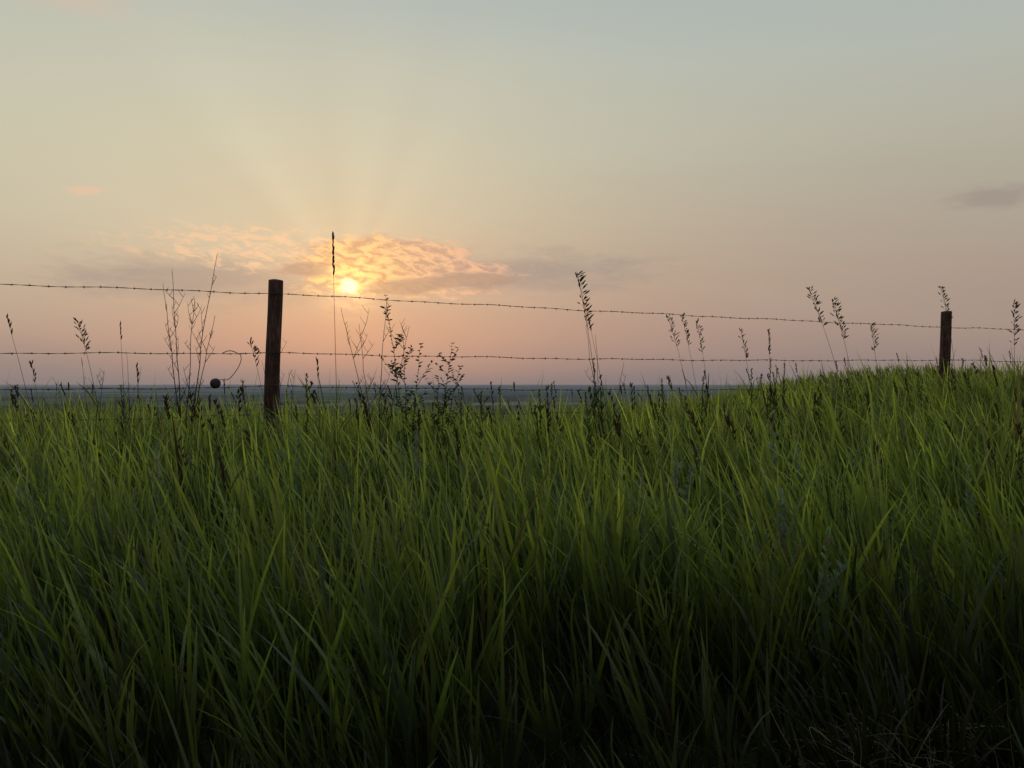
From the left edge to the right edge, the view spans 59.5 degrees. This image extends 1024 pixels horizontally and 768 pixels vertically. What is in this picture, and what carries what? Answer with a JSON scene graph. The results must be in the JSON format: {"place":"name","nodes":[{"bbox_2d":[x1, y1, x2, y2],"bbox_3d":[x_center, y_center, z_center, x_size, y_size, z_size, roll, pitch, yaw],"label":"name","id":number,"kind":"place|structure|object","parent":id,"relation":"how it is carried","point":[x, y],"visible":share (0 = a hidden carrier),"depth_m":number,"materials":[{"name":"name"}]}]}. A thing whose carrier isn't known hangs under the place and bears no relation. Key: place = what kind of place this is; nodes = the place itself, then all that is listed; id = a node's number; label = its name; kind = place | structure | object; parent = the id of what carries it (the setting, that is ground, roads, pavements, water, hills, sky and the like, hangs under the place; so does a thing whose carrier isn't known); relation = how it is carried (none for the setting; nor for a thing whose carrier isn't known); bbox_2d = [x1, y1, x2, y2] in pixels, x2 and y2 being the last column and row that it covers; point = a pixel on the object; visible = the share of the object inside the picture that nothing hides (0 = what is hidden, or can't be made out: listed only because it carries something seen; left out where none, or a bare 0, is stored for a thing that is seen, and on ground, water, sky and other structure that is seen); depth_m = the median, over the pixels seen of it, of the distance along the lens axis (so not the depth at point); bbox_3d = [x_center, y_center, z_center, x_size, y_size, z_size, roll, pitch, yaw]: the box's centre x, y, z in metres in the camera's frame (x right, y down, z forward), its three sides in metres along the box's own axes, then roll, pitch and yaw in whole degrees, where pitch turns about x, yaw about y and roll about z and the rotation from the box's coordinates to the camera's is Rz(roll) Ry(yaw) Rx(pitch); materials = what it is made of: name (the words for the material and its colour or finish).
{"place":"outdoors","nodes":[
{"label":"outdoors","id":0,"kind":"place"},
{"bbox_2d":[0,487,25,553],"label":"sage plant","id":1,"kind":"object","parent":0,"point":[2,527],"visible":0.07,"depth_m":3.79,"materials":[{"name":"green plant"}]},
{"bbox_2d":[129,439,161,551],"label":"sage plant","id":2,"kind":"object","parent":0,"point":[156,461],"visible":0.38,"depth_m":4.00,"materials":[{"name":"green plant"}]},
{"bbox_2d":[0,374,1011,767],"bbox_3d":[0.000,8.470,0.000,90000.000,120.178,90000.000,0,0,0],"label":"ground","id":3,"kind":"structure","parent":0,"point":[508,392],"depth_m":4.06,"materials":[{"name":"soil"}]},
{"bbox_2d":[6,313,44,480],"bbox_3d":[-2.708,0.259,5.009,0.272,1.323,0.156,0,0,-10],"label":"brome grass stalk","id":4,"kind":"object","parent":3,"relation":"on","point":[9,323],"visible":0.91,"depth_m":5.04,"materials":[{"name":"plant"}]},
{"bbox_2d":[29,360,46,448],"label":"brome grass stalk","id":5,"kind":"object","parent":3,"relation":"on","point":[37,397],"visible":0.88,"depth_m":5.97,"materials":[{"name":"plant"}]},
{"bbox_2d":[54,359,104,434],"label":"dead weed","id":6,"kind":"object","parent":3,"relation":"on","point":[85,396],"visible":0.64,"depth_m":6.58,"materials":[{"name":"brown plant"}]},
{"bbox_2d":[73,317,104,468],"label":"brome grass stalk","id":7,"kind":"object","parent":3,"relation":"on","point":[81,331],"visible":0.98,"depth_m":5.56,"materials":[{"name":"green plant"}]},
{"bbox_2d":[116,385,129,459],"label":"sagebrush weed","id":8,"kind":"object","parent":3,"relation":"on","point":[121,425],"visible":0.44,"depth_m":6.70,"materials":[{"name":"green plant"}]},
{"bbox_2d":[120,321,133,457],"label":"brome grass stalk","id":9,"kind":"object","parent":3,"relation":"on","point":[123,389],"visible":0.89,"depth_m":6.04,"materials":[{"name":"green plant"}]},
{"bbox_2d":[121,353,145,457],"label":"dead weed","id":10,"kind":"object","parent":3,"relation":"on","point":[129,411],"visible":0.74,"depth_m":6.20,"materials":[{"name":"brown plant"}]},
{"bbox_2d":[135,362,153,455],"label":"brome grass stalk","id":11,"kind":"object","parent":3,"relation":"on","point":[140,410],"visible":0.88,"depth_m":5.60,"materials":[{"name":"green plant"}]},
{"bbox_2d":[163,253,217,449],"bbox_3d":[-2.339,-0.029,6.503,0.527,1.804,0.136,0,0,14],"label":"dead weed","id":12,"kind":"object","parent":3,"relation":"on","point":[177,405],"visible":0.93,"depth_m":6.50,"materials":[{"name":"brown plant"}]},
{"bbox_2d":[247,337,284,479],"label":"brome grass stalk","id":13,"kind":"object","parent":3,"relation":"on","point":[255,348],"visible":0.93,"depth_m":5.99,"materials":[{"name":"plant"}]},
{"bbox_2d":[264,279,282,447],"bbox_3d":[-2.147,0.092,8.002,0.202,2.064,0.142,0,0,0],"label":"fence post","id":14,"kind":"object","parent":3,"relation":"on","point":[274,323],"visible":0.64,"depth_m":7.94,"materials":[{"name":"brown wood"}]},
{"bbox_2d":[0,284,1020,421],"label":"barbed wire","id":15,"kind":"object","parent":14,"relation":"attached to","point":[303,353],"visible":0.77,"depth_m":8.44,"materials":[{"name":"grey metal"}]},
{"bbox_2d":[210,345,258,388],"bbox_3d":[-2.419,-0.151,7.806,0.410,0.382,0.086,0,0,-25],"label":"hanging wire insulator","id":16,"kind":"object","parent":15,"relation":"attached to","point":[215,383],"visible":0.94,"depth_m":7.72,"materials":[{"name":"black rubber"}]},
{"bbox_2d":[262,339,294,448],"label":"dead weed","id":17,"kind":"object","parent":3,"relation":"on","point":[270,405],"visible":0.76,"depth_m":6.39,"materials":[{"name":"brown plant"}]},
{"bbox_2d":[277,428,301,504],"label":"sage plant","id":18,"kind":"object","parent":3,"relation":"on","point":[297,457],"visible":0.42,"depth_m":4.80,"materials":[{"name":"green plant"}]},
{"bbox_2d":[288,373,314,501],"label":"sagebrush weed","id":19,"kind":"object","parent":3,"relation":"on","point":[306,384],"visible":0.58,"depth_m":6.20,"materials":[{"name":"green plant"}]},
{"bbox_2d":[304,358,342,480],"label":"brome grass stalk","id":20,"kind":"object","parent":3,"relation":"on","point":[319,408],"visible":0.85,"depth_m":5.84,"materials":[{"name":"green plant"}]},
{"bbox_2d":[330,231,356,520],"bbox_3d":[-0.958,0.037,5.024,0.224,1.784,0.110,0,0,22],"label":"brome grass stalk","id":21,"kind":"object","parent":3,"relation":"on","point":[333,247],"visible":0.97,"depth_m":4.99,"materials":[{"name":"plant"}]},
{"bbox_2d":[341,303,408,481],"bbox_3d":[-0.942,0.153,6.202,0.477,1.455,0.140,0,0,8],"label":"dead weed","id":22,"kind":"object","parent":3,"relation":"on","point":[366,391],"visible":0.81,"depth_m":6.19,"materials":[{"name":"brown plant"}]},
{"bbox_2d":[379,295,432,454],"bbox_3d":[-0.709,0.143,6.032,0.371,1.482,0.282,0,0,0],"label":"leafy weed","id":23,"kind":"object","parent":3,"relation":"on","point":[396,369],"visible":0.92,"depth_m":6.00,"materials":[{"name":"plant"}]},
{"bbox_2d":[398,431,427,499],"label":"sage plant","id":24,"kind":"object","parent":3,"relation":"on","point":[416,454],"visible":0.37,"depth_m":4.90,"materials":[{"name":"green plant"}]},
{"bbox_2d":[425,343,464,463],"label":"leafy weed","id":25,"kind":"object","parent":3,"relation":"on","point":[436,422],"visible":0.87,"depth_m":6.19,"materials":[{"name":"green plant"}]},
{"bbox_2d":[452,392,471,458],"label":"sagebrush weed","id":26,"kind":"object","parent":3,"relation":"on","point":[460,412],"visible":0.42,"depth_m":7.00,"materials":[{"name":"green plant"}]},
{"bbox_2d":[474,391,489,498],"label":"sagebrush weed","id":27,"kind":"object","parent":3,"relation":"on","point":[482,420],"visible":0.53,"depth_m":6.40,"materials":[{"name":"green plant"}]},
{"bbox_2d":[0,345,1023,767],"bbox_3d":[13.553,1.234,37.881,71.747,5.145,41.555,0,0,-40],"label":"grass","id":28,"kind":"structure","parent":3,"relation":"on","point":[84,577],"depth_m":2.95,"materials":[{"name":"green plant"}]},
{"bbox_2d":[4,348,1023,563],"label":"seeding grass stalks","id":29,"kind":"object","parent":3,"relation":"on","point":[617,424],"visible":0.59,"depth_m":5.17,"materials":[{"name":"green plant"}]},
{"bbox_2d":[533,389,544,451],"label":"sagebrush weed","id":30,"kind":"object","parent":3,"relation":"on","point":[540,417],"visible":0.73,"depth_m":6.51,"materials":[{"name":"green plant"}]},
{"bbox_2d":[583,358,599,481],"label":"sagebrush weed","id":31,"kind":"object","parent":3,"relation":"on","point":[589,412],"visible":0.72,"depth_m":6.01,"materials":[{"name":"green plant"}]},
{"bbox_2d":[575,271,617,508],"bbox_3d":[0.476,0.153,5.022,0.250,1.571,0.149,0,0,0],"label":"brome grass stalk","id":32,"kind":"object","parent":3,"relation":"on","point":[585,297],"visible":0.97,"depth_m":5.00,"materials":[{"name":"plant"}]},
{"bbox_2d":[589,374,607,443],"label":"sagebrush weed","id":33,"kind":"object","parent":3,"relation":"on","point":[602,405],"visible":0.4,"depth_m":6.21,"materials":[{"name":"green plant"}]},
{"bbox_2d":[586,330,625,455],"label":"dead weed","id":34,"kind":"object","parent":3,"relation":"on","point":[599,391],"visible":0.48,"depth_m":6.21,"materials":[{"name":"brown plant"}]},
{"bbox_2d":[587,312,628,455],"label":"brome grass stalk","id":35,"kind":"object","parent":3,"relation":"on","point":[603,394],"visible":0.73,"depth_m":6.02,"materials":[{"name":"green plant"}]},
{"bbox_2d":[654,385,666,457],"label":"sagebrush weed","id":36,"kind":"object","parent":3,"relation":"on","point":[663,410],"visible":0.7,"depth_m":6.99,"materials":[{"name":"green plant"}]},
{"bbox_2d":[667,449,694,545],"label":"sage plant","id":37,"kind":"object","parent":3,"relation":"on","point":[675,471],"visible":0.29,"depth_m":4.20,"materials":[{"name":"green plant"}]},
{"bbox_2d":[666,314,701,486],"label":"brome grass stalk","id":38,"kind":"object","parent":3,"relation":"on","point":[671,329],"visible":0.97,"depth_m":7.00,"materials":[{"name":"brown plant"}]},
{"bbox_2d":[680,313,709,439],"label":"brome grass stalk","id":39,"kind":"object","parent":3,"relation":"on","point":[688,335],"visible":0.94,"depth_m":6.93,"materials":[{"name":"plant"}]},
{"bbox_2d":[698,376,708,437],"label":"sagebrush weed","id":40,"kind":"object","parent":3,"relation":"on","point":[703,409],"visible":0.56,"depth_m":7.60,"materials":[{"name":"green plant"}]},
{"bbox_2d":[696,318,712,452],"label":"brome grass stalk","id":41,"kind":"object","parent":3,"relation":"on","point":[703,358],"visible":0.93,"depth_m":7.46,"materials":[{"name":"plant"}]},
{"bbox_2d":[738,328,761,428],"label":"brome grass stalk","id":42,"kind":"object","parent":3,"relation":"on","point":[746,355],"visible":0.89,"depth_m":7.99,"materials":[{"name":"brown plant"}]},
{"bbox_2d":[742,368,757,443],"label":"sagebrush weed","id":43,"kind":"object","parent":3,"relation":"on","point":[749,413],"visible":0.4,"depth_m":7.70,"materials":[{"name":"green plant"}]},
{"bbox_2d":[761,329,774,421],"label":"brome grass stalk","id":44,"kind":"object","parent":3,"relation":"on","point":[769,349],"visible":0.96,"depth_m":7.99,"materials":[{"name":"brown plant"}]},
{"bbox_2d":[763,409,779,507],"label":"sage plant","id":45,"kind":"object","parent":3,"relation":"on","point":[771,447],"visible":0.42,"depth_m":4.60,"materials":[{"name":"green plant"}]},
{"bbox_2d":[766,358,778,440],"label":"sagebrush weed","id":46,"kind":"object","parent":3,"relation":"on","point":[770,403],"visible":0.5,"depth_m":8.00,"materials":[{"name":"green plant"}]},
{"bbox_2d":[772,362,785,435],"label":"sagebrush weed","id":47,"kind":"object","parent":3,"relation":"on","point":[782,396],"visible":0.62,"depth_m":8.10,"materials":[{"name":"green plant"}]},
{"bbox_2d":[790,433,810,514],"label":"sage plant","id":48,"kind":"object","parent":3,"relation":"on","point":[796,457],"visible":0.29,"depth_m":4.50,"materials":[{"name":"green plant"}]},
{"bbox_2d":[812,369,822,446],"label":"sagebrush weed","id":49,"kind":"object","parent":3,"relation":"on","point":[817,413],"visible":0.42,"depth_m":7.98,"materials":[{"name":"green plant"}]},
{"bbox_2d":[808,527,849,687],"bbox_3d":[1.031,0.780,2.911,0.165,0.634,0.083,0,0,-11],"label":"sage plant","id":50,"kind":"object","parent":3,"relation":"on","point":[833,583],"visible":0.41,"depth_m":2.90,"materials":[{"name":"green plant"}]},
{"bbox_2d":[806,286,855,484],"bbox_3d":[2.158,0.092,6.036,0.342,1.510,0.148,0,0,0],"label":"brome grass stalk","id":51,"kind":"object","parent":3,"relation":"on","point":[815,307],"visible":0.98,"depth_m":6.03,"materials":[{"name":"green plant"}]},
{"bbox_2d":[830,296,864,453],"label":"brome grass stalk","id":52,"kind":"object","parent":3,"relation":"on","point":[835,306],"visible":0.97,"depth_m":5.99,"materials":[{"name":"plant"}]},
{"bbox_2d":[860,368,871,422],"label":"sagebrush weed","id":53,"kind":"object","parent":3,"relation":"on","point":[868,377],"visible":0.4,"depth_m":8.29,"materials":[{"name":"green plant"}]},
{"bbox_2d":[870,322,893,435],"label":"brome grass stalk","id":54,"kind":"object","parent":3,"relation":"on","point":[871,327],"visible":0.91,"depth_m":6.95,"materials":[{"name":"brown plant"}]},
{"bbox_2d":[913,366,924,415],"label":"sagebrush weed","id":55,"kind":"object","parent":3,"relation":"on","point":[917,374],"visible":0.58,"depth_m":8.79,"materials":[{"name":"green plant"}]},
{"bbox_2d":[938,311,951,399],"bbox_3d":[5.494,-0.115,11.401,0.194,1.641,0.142,0,0,0],"label":"fence post","id":56,"kind":"object","parent":3,"relation":"on","point":[945,343],"visible":0.51,"depth_m":11.35,"materials":[{"name":"brown wood"}]},
{"bbox_2d":[938,286,958,466],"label":"brome grass stalk","id":57,"kind":"object","parent":3,"relation":"on","point":[951,317],"visible":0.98,"depth_m":7.04,"materials":[{"name":"brown plant"}]},
{"bbox_2d":[943,363,953,402],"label":"sagebrush weed","id":58,"kind":"object","parent":3,"relation":"on","point":[949,384],"visible":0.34,"depth_m":9.39,"materials":[{"name":"green plant"}]},
{"bbox_2d":[1009,300,1022,431],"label":"brome grass stalk","id":59,"kind":"object","parent":3,"relation":"on","point":[1016,312],"visible":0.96,"depth_m":6.06,"materials":[{"name":"plant"}]},
{"bbox_2d":[0,0,1023,384],"label":"sky","id":60,"kind":"structure","parent":0,"point":[733,159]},
{"bbox_2d":[646,482,666,563],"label":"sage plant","id":61,"kind":"object","parent":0,"point":[648,501],"visible":0.1,"depth_m":3.50,"materials":[{"name":"green plant"}]},
{"bbox_2d":[750,487,795,596],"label":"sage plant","id":62,"kind":"object","parent":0,"point":[783,511],"visible":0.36,"depth_m":3.30,"materials":[{"name":"green plant"}]},
{"bbox_2d":[957,462,977,552],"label":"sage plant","id":63,"kind":"object","parent":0,"point":[973,498],"visible":0.34,"depth_m":4.10,"materials":[{"name":"green plant"}]}
]}

